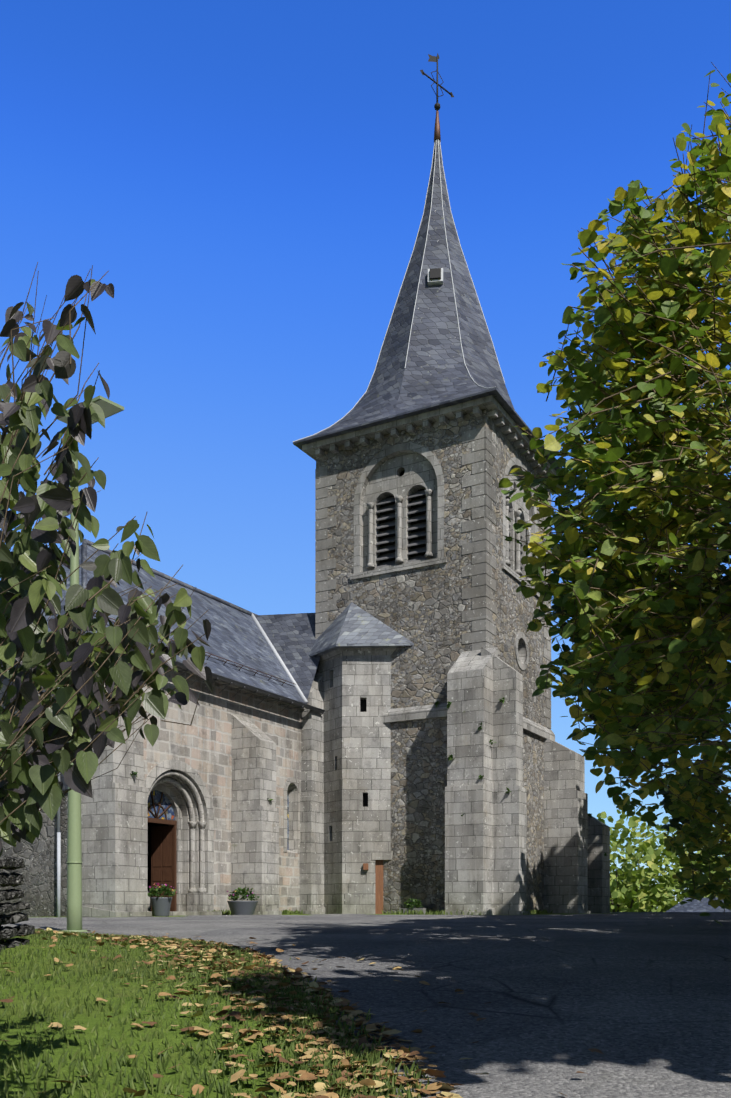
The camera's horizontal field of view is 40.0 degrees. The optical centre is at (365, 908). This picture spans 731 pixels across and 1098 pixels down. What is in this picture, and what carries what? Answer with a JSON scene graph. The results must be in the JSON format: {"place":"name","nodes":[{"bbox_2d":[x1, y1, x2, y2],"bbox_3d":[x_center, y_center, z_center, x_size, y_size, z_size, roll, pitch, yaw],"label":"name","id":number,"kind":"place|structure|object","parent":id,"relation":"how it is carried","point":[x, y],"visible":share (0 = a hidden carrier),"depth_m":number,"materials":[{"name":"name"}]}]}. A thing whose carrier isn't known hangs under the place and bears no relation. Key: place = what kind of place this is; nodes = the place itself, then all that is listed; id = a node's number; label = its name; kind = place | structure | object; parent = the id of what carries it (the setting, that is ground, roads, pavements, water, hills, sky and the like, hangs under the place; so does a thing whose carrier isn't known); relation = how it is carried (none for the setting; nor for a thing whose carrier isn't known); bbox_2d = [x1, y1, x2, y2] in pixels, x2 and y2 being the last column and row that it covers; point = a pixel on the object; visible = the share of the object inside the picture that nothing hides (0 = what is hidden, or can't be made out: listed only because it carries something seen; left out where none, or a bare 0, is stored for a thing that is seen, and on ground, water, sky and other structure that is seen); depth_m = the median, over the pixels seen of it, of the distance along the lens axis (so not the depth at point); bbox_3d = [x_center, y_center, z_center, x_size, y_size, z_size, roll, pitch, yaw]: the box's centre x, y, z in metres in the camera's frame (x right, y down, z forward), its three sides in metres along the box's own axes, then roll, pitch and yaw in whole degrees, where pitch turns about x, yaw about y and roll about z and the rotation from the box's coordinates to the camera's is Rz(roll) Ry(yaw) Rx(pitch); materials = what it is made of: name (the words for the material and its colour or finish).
{"place":"outdoors","nodes":[
{"label":"outdoors","id":0,"kind":"place"},
{"bbox_2d":[0,913,617,1097],"bbox_3d":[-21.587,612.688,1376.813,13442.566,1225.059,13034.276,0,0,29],"label":"ground","id":1,"kind":"structure","parent":0,"point":[15,1086],"depth_m":5.31,"materials":[{"name":"green plant"}]},
{"bbox_2d":[0,855,34,951],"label":"dry stone wall","id":2,"kind":"structure","parent":1,"relation":"on","point":[12,879],"depth_m":10.06,"materials":[{"name":"black stone"}]},
{"bbox_2d":[56,395,123,931],"bbox_3d":[-3.583,-3.025,13.022,0.892,6.876,0.404,0,0,29],"label":"street lamp","id":3,"kind":"object","parent":1,"relation":"on","point":[74,837],"visible":0.5,"depth_m":13.08,"materials":[{"name":"green metal"}]},
{"bbox_2d":[0,262,212,856],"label":"lilac","id":4,"kind":"object","parent":1,"relation":"on","point":[37,785],"depth_m":2.83,"materials":[{"name":"green plant"}]},
{"bbox_2d":[0,653,300,916],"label":"church nave walls","id":5,"kind":"structure","parent":1,"relation":"on","point":[201,745],"depth_m":28.29,"materials":[{"name":"grey stone"}]},
{"bbox_2d":[0,647,67,790],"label":"church slate hanging","id":6,"kind":"object","parent":5,"relation":"attached to","point":[5,681],"depth_m":24.89},
{"bbox_2d":[32,545,320,703],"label":"nave roof","id":7,"kind":"structure","parent":5,"relation":"on","point":[236,636],"depth_m":31.47,"materials":[{"name":"stone"}]},
{"bbox_2d":[94,612,295,686],"bbox_3d":[-4.515,-7.089,28.046,0.359,0.240,8.950,0,0,29],"label":"church roof snow guard","id":8,"kind":"object","parent":7,"relation":"on","point":[232,664],"visible":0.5,"depth_m":29.42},
{"bbox_2d":[82,539,308,703],"bbox_3d":[-3.148,-8.346,32.888,3.316,3.758,19.858,0,0,29],"label":"roof ridge flashing","id":9,"kind":"object","parent":7,"relation":"on","point":[85,542],"visible":0.56,"depth_m":32.09,"materials":[{"name":"grey metal"}]},
{"bbox_2d":[37,630,324,916],"bbox_3d":[-6.750,-2.998,29.483,6.570,6.960,10.610,0,0,29],"label":"gutter and downspout","id":10,"kind":"object","parent":5,"relation":"attached to","point":[255,689],"visible":0.42,"depth_m":27.84,"materials":[{"name":"grey metal"}]},
{"bbox_2d":[148,790,288,910],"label":"church nave openings","id":11,"kind":"object","parent":5,"relation":"in","point":[162,851],"visible":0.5,"depth_m":27.98,"materials":[{"name":"brown wood"}]},
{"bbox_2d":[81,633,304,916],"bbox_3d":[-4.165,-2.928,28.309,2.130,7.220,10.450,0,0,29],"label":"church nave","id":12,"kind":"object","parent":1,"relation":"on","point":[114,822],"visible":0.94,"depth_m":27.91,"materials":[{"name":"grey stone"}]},
{"bbox_2d":[318,648,395,913],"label":"church turret walls","id":13,"kind":"structure","parent":1,"relation":"on","point":[357,760],"depth_m":31.79,"materials":[{"name":"grey stone"}]},
{"bbox_2d":[308,602,413,656],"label":"turret roof","id":14,"kind":"structure","parent":13,"relation":"on","point":[352,625],"depth_m":31.78,"materials":[{"name":"grey stone"}]},
{"bbox_2d":[360,700,382,913],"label":"turret openings","id":15,"kind":"object","parent":13,"relation":"attached to","point":[378,874],"visible":0.42,"depth_m":31.89,"materials":[{"name":"brown wood"}]},
{"bbox_2d":[298,395,609,914],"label":"church tower","id":16,"kind":"structure","parent":1,"relation":"on","point":[485,853],"depth_m":31.49,"materials":[{"name":"grey stone"}]},
{"bbox_2d":[130,697,606,855],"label":"wall plants","id":17,"kind":"object","parent":16,"relation":"attached to","point":[450,757],"depth_m":29.45,"materials":[{"name":"green plant"}]},
{"bbox_2d":[293,139,560,469],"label":"church spire slates","id":18,"kind":"object","parent":16,"relation":"on","point":[433,374],"visible":0.54,"depth_m":32.63,"materials":[{"name":"grey stone"}]},
{"bbox_2d":[293,139,504,441],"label":"church spire lead hips","id":19,"kind":"object","parent":18,"relation":"on","point":[420,275],"visible":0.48,"depth_m":33.56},
{"bbox_2d":[428,268,442,284],"bbox_3d":[2.294,-20.680,32.921,0.500,0.535,0.374,0,0,7],"label":"church spire hatch","id":20,"kind":"object","parent":18,"relation":"in","point":[435,276],"visible":0.89,"depth_m":32.80,"materials":[{"name":"grey metal"}]},
{"bbox_2d":[420,53,453,141],"bbox_3d":[2.435,-27.678,34.294,0.299,3.020,1.663,0,0,56],"label":"weathervane cross","id":21,"kind":"object","parent":18,"relation":"on","point":[437,135],"visible":0.98,"depth_m":34.24,"materials":[{"name":"black metal"}]},
{"bbox_2d":[315,427,550,728],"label":"corner quoins","id":22,"kind":"object","parent":16,"relation":"attached to","point":[482,534],"visible":0.58,"depth_m":30.48,"materials":[{"name":"grey stone"}]},
{"bbox_2d":[316,409,550,913],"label":"tower wall","id":23,"kind":"structure","parent":16,"relation":"attached to","point":[422,608],"depth_m":31.42,"materials":[{"name":"grey stone"}]},
{"bbox_2d":[376,470,522,575],"bbox_3d":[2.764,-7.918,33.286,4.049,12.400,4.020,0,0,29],"label":"louvered windows","id":24,"kind":"structure","parent":16,"relation":"attached to","point":[386,527],"depth_m":32.03,"materials":[{"name":"black wood"}]},
{"bbox_2d":[610,842,647,911],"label":"tree","id":25,"kind":"object","parent":1,"relation":"on","point":[615,855],"visible":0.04,"depth_m":124.71,"materials":[{"name":"green plant"}]},
{"bbox_2d":[597,809,704,911],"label":"tree","id":26,"kind":"object","parent":1,"relation":"on","point":[627,893],"depth_m":97.30,"materials":[{"name":"green plant"}]},
{"bbox_2d":[582,563,726,831],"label":"tree leaves","id":27,"kind":"object","parent":1,"relation":"on","point":[666,802],"depth_m":37.66,"materials":[{"name":"green plant"}]},
{"bbox_2d":[604,809,730,911],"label":"tree","id":28,"kind":"object","parent":1,"relation":"on","point":[664,821],"depth_m":103.95,"materials":[{"name":"green plant"}]},
{"bbox_2d":[634,828,730,898],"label":"tree","id":29,"kind":"object","parent":1,"relation":"on","point":[661,859],"depth_m":114.46,"materials":[{"name":"green plant"}]},
{"bbox_2d":[636,831,730,911],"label":"bush","id":30,"kind":"object","parent":1,"relation":"on","point":[653,869],"depth_m":95.84,"materials":[{"name":"green plant"}]},
{"bbox_2d":[0,0,730,907],"label":"sky","id":31,"kind":"structure","parent":0,"point":[248,180],"materials":[{"name":"blue"}]},
{"bbox_2d":[1,912,730,1097],"bbox_3d":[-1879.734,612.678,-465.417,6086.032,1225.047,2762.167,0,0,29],"label":"road asphalt","id":32,"kind":"structure","parent":0,"point":[641,1001],"depth_m":6.98,"materials":[{"name":"grey asphalt"}]},
{"bbox_2d":[150,897,171,916],"bbox_3d":[-5.166,-0.031,25.405,0.555,0.500,0.555,0,0,29],"label":"flower pot","id":33,"kind":"object","parent":32,"relation":"on","point":[161,906],"visible":0.94,"depth_m":25.21,"materials":[{"name":"stone"}]},
{"bbox_2d":[148,884,175,896],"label":"potted flowers","id":34,"kind":"object","parent":33,"relation":"in","point":[160,890],"visible":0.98,"depth_m":25.29,"materials":[{"name":"green plant"}]},
{"bbox_2d":[227,901,257,914],"bbox_3d":[-3.403,0.004,27.858,0.863,0.420,0.863,0,0,29],"label":"flower pot","id":35,"kind":"object","parent":32,"relation":"on","point":[242,907],"visible":0.79,"depth_m":27.55,"materials":[{"name":"stone"}]},
{"bbox_2d":[228,887,258,900],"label":"planter plants","id":36,"kind":"object","parent":35,"relation":"in","point":[245,893],"visible":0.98,"depth_m":27.76,"materials":[{"name":"green plant"}]},
{"bbox_2d":[0,928,602,1097],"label":"fallen leaves","id":37,"kind":"object","parent":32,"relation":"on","point":[367,1082],"visible":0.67,"depth_m":5.47,"materials":[{"name":"plant"}]},
{"bbox_2d":[152,909,552,915],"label":"wall weeds","id":38,"kind":"object","parent":32,"relation":"on","point":[289,912],"depth_m":30.00,"materials":[{"name":"green plant"}]},
{"bbox_2d":[399,908,427,913],"bbox_3d":[1.458,0.098,30.534,0.800,0.223,0.350,0,0,29],"label":"planter trough","id":39,"kind":"object","parent":32,"relation":"on","point":[415,909],"visible":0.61,"depth_m":30.36,"materials":[{"name":"grey stone"}]},
{"bbox_2d":[404,898,423,908],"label":"trough plants","id":40,"kind":"object","parent":39,"relation":"in","point":[410,903],"visible":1,"depth_m":30.44,"materials":[{"name":"green plant"}]},
{"bbox_2d":[499,62,730,832],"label":"linden","id":41,"kind":"object","parent":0,"point":[587,393],"depth_m":6.92,"materials":[{"name":"green plant"}]},
{"bbox_2d":[663,745,730,925],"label":"tree","id":42,"kind":"object","parent":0,"point":[693,844],"depth_m":13.64,"materials":[{"name":"green plant"}]},
{"bbox_2d":[666,897,730,911],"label":"house roof","id":43,"kind":"structure","parent":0,"point":[695,905],"depth_m":60.46,"materials":[{"name":"grey stone"}]}
]}

